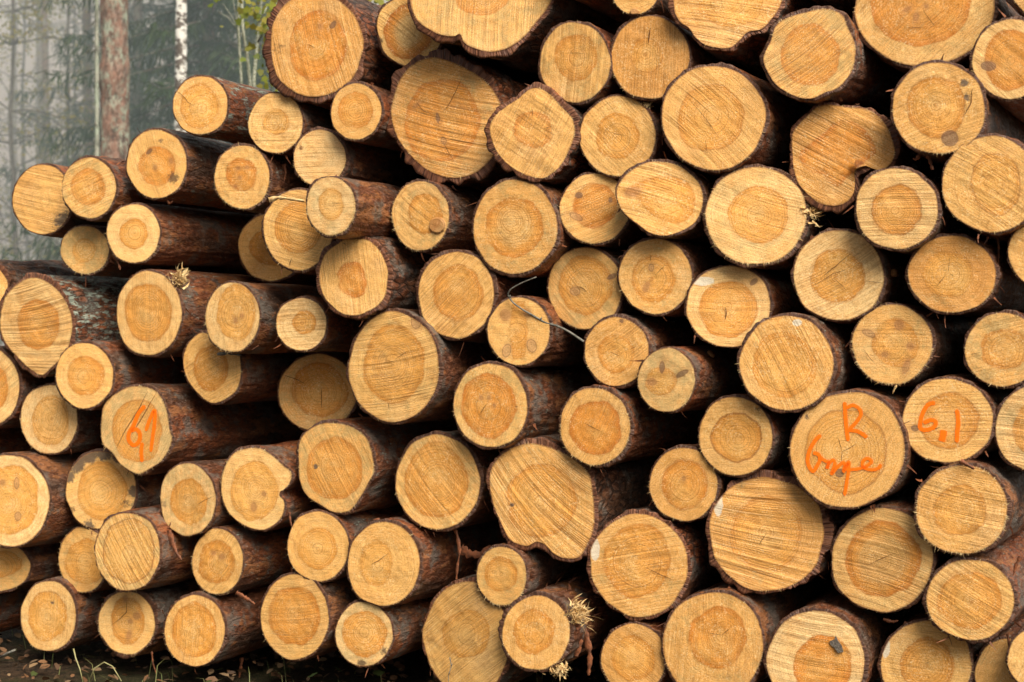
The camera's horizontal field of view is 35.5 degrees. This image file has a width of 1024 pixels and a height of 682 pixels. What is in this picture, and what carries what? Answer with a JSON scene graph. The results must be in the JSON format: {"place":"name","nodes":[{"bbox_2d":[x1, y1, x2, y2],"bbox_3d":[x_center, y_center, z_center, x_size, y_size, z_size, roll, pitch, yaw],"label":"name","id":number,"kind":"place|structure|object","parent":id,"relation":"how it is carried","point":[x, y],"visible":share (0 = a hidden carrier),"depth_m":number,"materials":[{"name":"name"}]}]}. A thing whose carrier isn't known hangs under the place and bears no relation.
{"place":"outdoors","nodes":[
{"label":"outdoors","id":0,"kind":"place"},
{"bbox_2d":[0,0,389,345],"label":"sky","id":1,"kind":"structure","parent":0,"point":[29,65],"materials":[{"name":"grey"}]},
{"bbox_2d":[0,628,880,681],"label":"ground","id":2,"kind":"structure","parent":0,"point":[414,664],"depth_m":5.99,"materials":[{"name":"black soil"}]},
{"bbox_2d":[0,587,30,631],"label":"log","id":3,"kind":"object","parent":2,"relation":"on","point":[11,603],"visible":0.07,"depth_m":6.34,"materials":[{"name":"brown wood"}]},
{"bbox_2d":[0,542,61,593],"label":"log","id":4,"kind":"object","parent":3,"relation":"on","point":[22,567],"visible":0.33,"depth_m":6.11,"materials":[{"name":"brown wood"}]},
{"bbox_2d":[0,450,84,548],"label":"log","id":5,"kind":"object","parent":4,"relation":"on","point":[34,508],"visible":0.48,"depth_m":5.94,"materials":[{"name":"brown wood"}]},
{"bbox_2d":[0,427,34,453],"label":"log","id":6,"kind":"object","parent":5,"relation":"on","point":[13,440],"visible":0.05,"depth_m":6.34,"materials":[{"name":"brown wood"}]},
{"bbox_2d":[0,346,54,428],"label":"log","id":7,"kind":"object","parent":6,"relation":"on","point":[18,384],"visible":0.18,"depth_m":6.04,"materials":[{"name":"brown wood"}]},
{"bbox_2d":[19,378,103,454],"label":"log","id":8,"kind":"object","parent":5,"relation":"on","point":[52,421],"visible":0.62,"depth_m":5.98,"materials":[{"name":"brown wood"}]},
{"bbox_2d":[0,272,129,377],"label":"log","id":9,"kind":"object","parent":8,"relation":"on","point":[46,321],"visible":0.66,"depth_m":5.96,"materials":[{"name":"brown wood"}]},
{"bbox_2d":[60,224,248,277],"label":"log","id":10,"kind":"object","parent":9,"relation":"on","point":[85,250],"visible":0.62,"depth_m":5.97,"materials":[{"name":"brown wood"}]},
{"bbox_2d":[12,163,107,237],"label":"log","id":11,"kind":"object","parent":10,"relation":"on","point":[39,207],"visible":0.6,"depth_m":6.02,"materials":[{"name":"brown wood"}]},
{"bbox_2d":[61,155,256,221],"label":"log","id":12,"kind":"object","parent":10,"relation":"on","point":[98,188],"visible":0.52,"depth_m":5.83,"materials":[{"name":"brown wood"}]},
{"bbox_2d":[0,0,94,260],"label":"tree","id":13,"kind":"object","parent":2,"relation":"on","point":[25,25],"visible":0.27,"depth_m":30.93,"materials":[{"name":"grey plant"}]},
{"bbox_2d":[0,0,99,260],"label":"tree","id":14,"kind":"object","parent":2,"relation":"on","point":[13,43],"visible":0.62,"depth_m":20.95,"materials":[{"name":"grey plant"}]},
{"bbox_2d":[0,1,132,259],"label":"tree","id":15,"kind":"object","parent":2,"relation":"on","point":[62,96],"visible":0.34,"depth_m":22.88,"materials":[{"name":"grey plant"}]},
{"bbox_2d":[20,575,116,652],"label":"log","id":16,"kind":"object","parent":2,"relation":"on","point":[58,613],"visible":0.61,"depth_m":5.97,"materials":[{"name":"brown wood"}]},
{"bbox_2d":[58,526,113,595],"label":"log","id":17,"kind":"object","parent":16,"relation":"on","point":[79,570],"visible":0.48,"depth_m":5.94,"materials":[{"name":"brown wood"}]},
{"bbox_2d":[65,448,165,534],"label":"log","id":18,"kind":"object","parent":17,"relation":"on","point":[101,484],"visible":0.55,"depth_m":5.91,"materials":[{"name":"brown wood"}]},
{"bbox_2d":[92,0,129,158],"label":"pine tree","id":19,"kind":"object","parent":2,"relation":"on","point":[114,74],"visible":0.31,"depth_m":13.89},
{"bbox_2d":[0,0,231,344],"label":"spruce tree","id":20,"kind":"object","parent":2,"relation":"on","point":[137,10],"visible":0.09,"depth_m":22.93,"materials":[{"name":"green plant"}]},
{"bbox_2d":[0,0,277,260],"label":"spruce tree","id":21,"kind":"object","parent":2,"relation":"on","point":[212,47],"visible":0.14,"depth_m":17.74,"materials":[{"name":"green plant"}]},
{"bbox_2d":[95,578,200,672],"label":"log","id":22,"kind":"object","parent":2,"relation":"on","point":[129,624],"visible":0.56,"depth_m":5.83,"materials":[{"name":"brown wood"}]},
{"bbox_2d":[94,504,200,592],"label":"log","id":23,"kind":"object","parent":22,"relation":"on","point":[142,548],"visible":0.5,"depth_m":5.69,"materials":[{"name":"brown wood"}]},
{"bbox_2d":[163,583,271,676],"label":"log","id":24,"kind":"object","parent":2,"relation":"on","point":[201,628],"visible":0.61,"depth_m":5.66,"materials":[{"name":"brown wood"}]},
{"bbox_2d":[191,523,294,604],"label":"log","id":25,"kind":"object","parent":24,"relation":"on","point":[231,558],"visible":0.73,"depth_m":5.63,"materials":[{"name":"brown wood"}]},
{"bbox_2d":[160,459,237,536],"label":"log","id":26,"kind":"object","parent":25,"relation":"on","point":[191,503],"visible":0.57,"depth_m":5.65,"materials":[{"name":"brown wood"}]},
{"bbox_2d":[100,383,304,475],"bbox_3d":[-0.398,0.330,7.657,0.339,0.359,4.298,0,0,26],"label":"log","id":27,"kind":"object","parent":26,"relation":"on","point":[151,428],"visible":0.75,"depth_m":5.78,"materials":[{"name":"brown wood"}]},
{"bbox_2d":[55,340,186,410],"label":"log","id":28,"kind":"object","parent":27,"relation":"on","point":[93,375],"visible":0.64,"depth_m":5.82,"materials":[{"name":"brown wood"}]},
{"bbox_2d":[182,329,311,404],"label":"log","id":29,"kind":"object","parent":27,"relation":"on","point":[214,375],"visible":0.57,"depth_m":5.71,"materials":[{"name":"brown wood"}]},
{"bbox_2d":[116,265,316,359],"bbox_3d":[-0.419,-0.106,7.621,0.351,0.358,4.228,0,0,25],"label":"log","id":30,"kind":"object","parent":29,"relation":"on","point":[161,313],"visible":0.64,"depth_m":5.75,"materials":[{"name":"brown wood"}]},
{"bbox_2d":[106,202,254,269],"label":"log","id":31,"kind":"object","parent":30,"relation":"on","point":[139,233],"visible":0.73,"depth_m":5.86,"materials":[{"name":"brown wood"}]},
{"bbox_2d":[126,127,258,213],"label":"log","id":32,"kind":"object","parent":31,"relation":"on","point":[169,166],"visible":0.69,"depth_m":5.75,"materials":[{"name":"brown wood"}]},
{"bbox_2d":[172,75,271,144],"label":"log","id":33,"kind":"object","parent":32,"relation":"on","point":[211,107],"visible":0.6,"depth_m":5.67,"materials":[{"name":"brown wood"}]},
{"bbox_2d":[220,440,321,531],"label":"log","id":34,"kind":"object","parent":25,"relation":"on","point":[261,489],"visible":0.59,"depth_m":5.55,"materials":[{"name":"brown wood"}]},
{"bbox_2d":[277,352,368,431],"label":"log","id":35,"kind":"object","parent":34,"relation":"on","point":[313,388],"visible":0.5,"depth_m":5.74,"materials":[{"name":"brown wood"}]},
{"bbox_2d":[205,280,337,353],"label":"log","id":36,"kind":"object","parent":35,"relation":"on","point":[240,318],"visible":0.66,"depth_m":5.53,"materials":[{"name":"brown wood"}]},
{"bbox_2d":[237,213,316,285],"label":"log","id":37,"kind":"object","parent":36,"relation":"on","point":[257,262],"visible":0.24,"depth_m":6.03,"materials":[{"name":"brown wood"}]},
{"bbox_2d":[213,143,308,213],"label":"log","id":38,"kind":"object","parent":37,"relation":"on","point":[248,177],"visible":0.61,"depth_m":5.58,"materials":[{"name":"brown wood"}]},
{"bbox_2d":[247,91,334,181],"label":"log","id":39,"kind":"object","parent":38,"relation":"on","point":[279,123],"visible":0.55,"depth_m":5.53,"materials":[{"name":"brown wood"}]},
{"bbox_2d":[273,295,365,352],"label":"log","id":40,"kind":"object","parent":35,"relation":"on","point":[305,323],"visible":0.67,"depth_m":5.45,"materials":[{"name":"brown wood"}]},
{"bbox_2d":[260,571,357,661],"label":"log","id":41,"kind":"object","parent":2,"relation":"on","point":[299,616],"visible":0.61,"depth_m":5.48,"materials":[{"name":"brown wood"}]},
{"bbox_2d":[287,505,404,582],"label":"log","id":42,"kind":"object","parent":41,"relation":"on","point":[319,540],"visible":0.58,"depth_m":5.43,"materials":[{"name":"brown wood"}]},
{"bbox_2d":[288,414,457,526],"bbox_3d":[0.410,0.440,7.468,0.375,0.411,4.600,0,0,27],"label":"log","id":43,"kind":"object","parent":42,"relation":"on","point":[346,466],"visible":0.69,"depth_m":5.42,"materials":[{"name":"brown wood"}]},
{"bbox_2d":[346,308,500,424],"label":"log","id":44,"kind":"object","parent":43,"relation":"on","point":[404,366],"visible":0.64,"depth_m":5.25,"materials":[{"name":"brown wood"}]},
{"bbox_2d":[315,236,434,323],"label":"log","id":45,"kind":"object","parent":44,"relation":"on","point":[364,278],"visible":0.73,"depth_m":5.29,"materials":[{"name":"brown wood"}]},
{"bbox_2d":[261,187,336,275],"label":"log","id":46,"kind":"object","parent":45,"relation":"on","point":[295,241],"visible":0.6,"depth_m":5.41,"materials":[{"name":"brown wood"}]},
{"bbox_2d":[293,126,456,186],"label":"log","id":47,"kind":"object","parent":46,"relation":"on","point":[318,151],"visible":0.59,"depth_m":5.47,"materials":[{"name":"brown wood"}]},
{"bbox_2d":[330,81,403,152],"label":"log","id":48,"kind":"object","parent":47,"relation":"on","point":[360,112],"visible":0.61,"depth_m":5.34,"materials":[{"name":"brown wood"}]},
{"bbox_2d":[262,0,401,109],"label":"log","id":49,"kind":"object","parent":48,"relation":"on","point":[318,53],"visible":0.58,"depth_m":5.44,"materials":[{"name":"brown wood"}]},
{"bbox_2d":[305,174,400,239],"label":"log","id":50,"kind":"object","parent":45,"relation":"on","point":[337,207],"visible":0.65,"depth_m":5.20,"materials":[{"name":"brown wood"}]},
{"bbox_2d":[415,249,547,356],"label":"log","id":51,"kind":"object","parent":44,"relation":"on","point":[461,294],"visible":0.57,"depth_m":5.18,"materials":[{"name":"brown wood"}]},
{"bbox_2d":[391,179,482,260],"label":"log","id":52,"kind":"object","parent":51,"relation":"on","point":[431,217],"visible":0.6,"depth_m":5.26,"materials":[{"name":"brown wood"}]},
{"bbox_2d":[386,48,562,191],"bbox_3d":[0.707,-0.720,7.109,0.478,0.487,4.172,0,0,27],"label":"log","id":53,"kind":"object","parent":52,"relation":"on","point":[444,103],"visible":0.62,"depth_m":5.26,"materials":[{"name":"brown wood"}]},
{"bbox_2d":[375,0,541,83],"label":"log","id":54,"kind":"object","parent":53,"relation":"on","point":[402,40],"visible":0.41,"depth_m":5.35,"materials":[{"name":"brown wood"}]},
{"bbox_2d":[407,0,621,73],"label":"log","id":55,"kind":"object","parent":53,"relation":"on","point":[511,33],"visible":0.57,"depth_m":5.12,"materials":[{"name":"brown wood"}]},
{"bbox_2d":[468,176,621,277],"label":"log","id":56,"kind":"object","parent":51,"relation":"on","point":[517,230],"visible":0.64,"depth_m":5.07,"materials":[{"name":"brown wood"}]},
{"bbox_2d":[484,81,595,186],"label":"log","id":57,"kind":"object","parent":56,"relation":"on","point":[532,132],"visible":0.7,"depth_m":5.03,"materials":[{"name":"brown wood"}]},
{"bbox_2d":[334,596,434,676],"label":"log","id":58,"kind":"object","parent":2,"relation":"on","point":[366,635],"visible":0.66,"depth_m":5.37,"materials":[{"name":"brown wood"}]},
{"bbox_2d":[346,515,506,607],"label":"log","id":59,"kind":"object","parent":58,"relation":"on","point":[397,560],"visible":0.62,"depth_m":5.33,"materials":[{"name":"brown wood"}]},
{"bbox_2d":[0,627,769,681],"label":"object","id":60,"kind":"object","parent":2,"relation":"on","point":[397,664],"visible":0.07,"depth_m":5.83,"materials":[{"name":"brown plant"}]},
{"bbox_2d":[421,574,533,681],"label":"log","id":61,"kind":"object","parent":2,"relation":"on","point":[462,618],"visible":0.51,"depth_m":5.24,"materials":[{"name":"brown wood"}]},
{"bbox_2d":[394,430,503,578],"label":"log","id":62,"kind":"object","parent":61,"relation":"on","point":[440,481],"visible":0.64,"depth_m":5.27,"materials":[{"name":"brown wood"}]},
{"bbox_2d":[475,542,586,607],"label":"log","id":63,"kind":"object","parent":61,"relation":"on","point":[507,575],"visible":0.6,"depth_m":5.14,"materials":[{"name":"brown wood"}]},
{"bbox_2d":[486,433,658,561],"bbox_3d":[1.044,0.486,7.013,0.416,0.430,4.323,0,0,26],"label":"log","id":64,"kind":"object","parent":63,"relation":"on","point":[551,497],"visible":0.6,"depth_m":5.09,"materials":[{"name":"brown wood"}]},
{"bbox_2d":[452,356,599,456],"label":"log","id":65,"kind":"object","parent":64,"relation":"on","point":[500,404],"visible":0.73,"depth_m":5.13,"materials":[{"name":"brown wood"}]},
{"bbox_2d":[485,295,586,367],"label":"log","id":66,"kind":"object","parent":65,"relation":"on","point":[516,336],"visible":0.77,"depth_m":5.08,"materials":[{"name":"brown wood"}]},
{"bbox_2d":[558,384,705,475],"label":"log","id":67,"kind":"object","parent":64,"relation":"on","point":[600,426],"visible":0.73,"depth_m":4.99,"materials":[{"name":"brown wood"}]},
{"bbox_2d":[583,314,711,388],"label":"log","id":68,"kind":"object","parent":67,"relation":"on","point":[616,346],"visible":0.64,"depth_m":4.97,"materials":[{"name":"brown wood"}]},
{"bbox_2d":[546,246,686,330],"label":"log","id":69,"kind":"object","parent":68,"relation":"on","point":[584,292],"visible":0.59,"depth_m":5.05,"materials":[{"name":"brown wood"}]},
{"bbox_2d":[558,172,652,249],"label":"log","id":70,"kind":"object","parent":69,"relation":"on","point":[588,206],"visible":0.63,"depth_m":4.99,"materials":[{"name":"brown wood"}]},
{"bbox_2d":[580,94,691,178],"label":"log","id":71,"kind":"object","parent":70,"relation":"on","point":[621,134],"visible":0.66,"depth_m":4.95,"materials":[{"name":"brown wood"}]},
{"bbox_2d":[538,20,625,109],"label":"log","id":72,"kind":"object","parent":71,"relation":"on","point":[575,65],"visible":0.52,"depth_m":5.00,"materials":[{"name":"brown wood"}]},
{"bbox_2d":[609,14,769,107],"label":"log","id":73,"kind":"object","parent":71,"relation":"on","point":[654,56],"visible":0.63,"depth_m":4.89,"materials":[{"name":"brown wood"}]},
{"bbox_2d":[617,236,732,320],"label":"log","id":74,"kind":"object","parent":68,"relation":"on","point":[656,276],"visible":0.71,"depth_m":4.92,"materials":[{"name":"brown wood"}]},
{"bbox_2d":[615,151,717,245],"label":"log","id":75,"kind":"object","parent":74,"relation":"on","point":[665,198],"visible":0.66,"depth_m":4.84,"materials":[{"name":"brown wood"}]},
{"bbox_2d":[635,345,746,415],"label":"log","id":76,"kind":"object","parent":67,"relation":"on","point":[672,379],"visible":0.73,"depth_m":4.86,"materials":[{"name":"brown wood"}]},
{"bbox_2d":[684,264,812,347],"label":"log","id":77,"kind":"object","parent":76,"relation":"on","point":[728,306],"visible":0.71,"depth_m":4.84,"materials":[{"name":"brown wood"}]},
{"bbox_2d":[702,164,856,273],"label":"log","id":78,"kind":"object","parent":77,"relation":"on","point":[760,216],"visible":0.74,"depth_m":4.77,"materials":[{"name":"brown wood"}]},
{"bbox_2d":[660,62,811,177],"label":"log","id":79,"kind":"object","parent":78,"relation":"on","point":[719,119],"visible":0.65,"depth_m":4.79,"materials":[{"name":"brown wood"}]},
{"bbox_2d":[667,0,819,81],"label":"log","id":80,"kind":"object","parent":79,"relation":"on","point":[735,33],"visible":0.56,"depth_m":4.78,"materials":[{"name":"brown wood"}]},
{"bbox_2d":[782,96,942,220],"bbox_3d":[1.903,-0.540,6.654,0.351,0.369,4.400,0,0,26],"label":"log","id":81,"kind":"object","parent":78,"relation":"on","point":[838,153],"visible":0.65,"depth_m":4.70,"materials":[{"name":"brown wood"}]},
{"bbox_2d":[759,6,904,116],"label":"log","id":82,"kind":"object","parent":81,"relation":"on","point":[812,56],"visible":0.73,"depth_m":4.67,"materials":[{"name":"brown wood"}]},
{"bbox_2d":[498,570,628,679],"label":"log","id":83,"kind":"object","parent":2,"relation":"on","point":[556,626],"visible":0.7,"depth_m":5.04,"materials":[{"name":"brown wood"}]},
{"bbox_2d":[600,613,671,681],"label":"log","id":84,"kind":"object","parent":2,"relation":"on","point":[630,651],"visible":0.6,"depth_m":4.95,"materials":[{"name":"brown wood"}]},
{"bbox_2d":[586,504,722,620],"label":"log","id":85,"kind":"object","parent":84,"relation":"on","point":[650,562],"visible":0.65,"depth_m":4.95,"materials":[{"name":"brown wood"}]},
{"bbox_2d":[647,444,738,522],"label":"log","id":86,"kind":"object","parent":85,"relation":"on","point":[687,483],"visible":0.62,"depth_m":4.88,"materials":[{"name":"brown wood"}]},
{"bbox_2d":[656,571,833,681],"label":"log","id":87,"kind":"object","parent":2,"relation":"on","point":[722,631],"visible":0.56,"depth_m":4.82,"materials":[{"name":"brown wood"}]},
{"bbox_2d":[705,465,920,594],"bbox_3d":[1.689,0.589,6.707,0.402,0.412,4.341,0,0,26],"label":"log","id":88,"kind":"object","parent":87,"relation":"on","point":[770,531],"visible":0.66,"depth_m":4.77,"materials":[{"name":"brown wood"}]},
{"bbox_2d":[698,394,800,477],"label":"log","id":89,"kind":"object","parent":88,"relation":"on","point":[742,435],"visible":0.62,"depth_m":4.79,"materials":[{"name":"brown wood"}]},
{"bbox_2d":[762,587,924,681],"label":"log","id":90,"kind":"object","parent":2,"relation":"on","point":[833,635],"visible":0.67,"depth_m":4.67,"materials":[{"name":"brown wood"}]},
{"bbox_2d":[877,610,985,681],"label":"log","id":91,"kind":"object","parent":2,"relation":"on","point":[912,650],"visible":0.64,"depth_m":4.59,"materials":[{"name":"brown wood"}]},
{"bbox_2d":[830,491,952,622],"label":"log","id":92,"kind":"object","parent":91,"relation":"on","point":[886,557],"visible":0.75,"depth_m":4.61,"materials":[{"name":"brown wood"}]},
{"bbox_2d":[788,385,943,512],"bbox_3d":[1.943,0.314,6.646,0.375,0.417,4.513,0,0,25],"label":"log","id":93,"kind":"object","parent":92,"relation":"on","point":[848,449],"visible":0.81,"depth_m":4.62,"materials":[{"name":"brown wood"}]},
{"bbox_2d":[737,312,879,412],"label":"log","id":94,"kind":"object","parent":93,"relation":"on","point":[793,362],"visible":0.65,"depth_m":4.68,"materials":[{"name":"brown wood"}]},
{"bbox_2d":[790,220,922,323],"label":"log","id":95,"kind":"object","parent":94,"relation":"on","point":[844,276],"visible":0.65,"depth_m":4.67,"materials":[{"name":"brown wood"}]},
{"bbox_2d":[843,165,1007,256],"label":"log","id":96,"kind":"object","parent":95,"relation":"on","point":[902,209],"visible":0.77,"depth_m":4.53,"materials":[{"name":"brown wood"}]},
{"bbox_2d":[846,302,976,393],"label":"log","id":97,"kind":"object","parent":93,"relation":"on","point":[896,345],"visible":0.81,"depth_m":4.63,"materials":[{"name":"brown wood"}]},
{"bbox_2d":[972,612,1023,681],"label":"log","id":98,"kind":"object","parent":2,"relation":"on","point":[989,664],"visible":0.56,"depth_m":4.50,"materials":[{"name":"brown wood"}]},
{"bbox_2d":[922,529,1023,649],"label":"log","id":99,"kind":"object","parent":98,"relation":"on","point":[975,598],"visible":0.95,"depth_m":4.46,"materials":[{"name":"brown wood"}]},
{"bbox_2d":[913,450,1023,555],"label":"log","id":100,"kind":"object","parent":99,"relation":"on","point":[969,507],"visible":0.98,"depth_m":4.46,"materials":[{"name":"brown wood"}]},
{"bbox_2d":[899,373,1015,464],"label":"log","id":101,"kind":"object","parent":100,"relation":"on","point":[952,417],"visible":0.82,"depth_m":4.53,"materials":[{"name":"brown wood"}]},
{"bbox_2d":[994,383,1023,470],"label":"log","id":102,"kind":"object","parent":100,"relation":"on","point":[1009,433],"visible":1,"depth_m":4.45,"materials":[{"name":"brown wood"}]},
{"bbox_2d":[963,309,1023,388],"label":"log","id":103,"kind":"object","parent":102,"relation":"on","point":[993,349],"visible":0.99,"depth_m":4.48,"materials":[{"name":"brown wood"}]},
{"bbox_2d":[905,233,1023,326],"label":"log","id":104,"kind":"object","parent":103,"relation":"on","point":[956,274],"visible":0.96,"depth_m":4.52,"materials":[{"name":"brown wood"}]},
{"bbox_2d":[941,133,1023,243],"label":"log","id":105,"kind":"object","parent":104,"relation":"on","point":[982,182],"visible":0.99,"depth_m":4.42,"materials":[{"name":"brown wood"}]},
{"bbox_2d":[886,54,1023,169],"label":"log","id":106,"kind":"object","parent":105,"relation":"on","point":[941,110],"visible":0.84,"depth_m":4.49,"materials":[{"name":"brown wood"}]},
{"bbox_2d":[852,0,1018,73],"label":"log","id":107,"kind":"object","parent":106,"relation":"on","point":[904,36],"visible":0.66,"depth_m":4.59,"materials":[{"name":"brown wood"}]},
{"bbox_2d":[969,8,1023,122],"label":"log","id":108,"kind":"object","parent":105,"relation":"on","point":[996,60],"visible":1,"depth_m":4.43,"materials":[{"name":"brown wood"}]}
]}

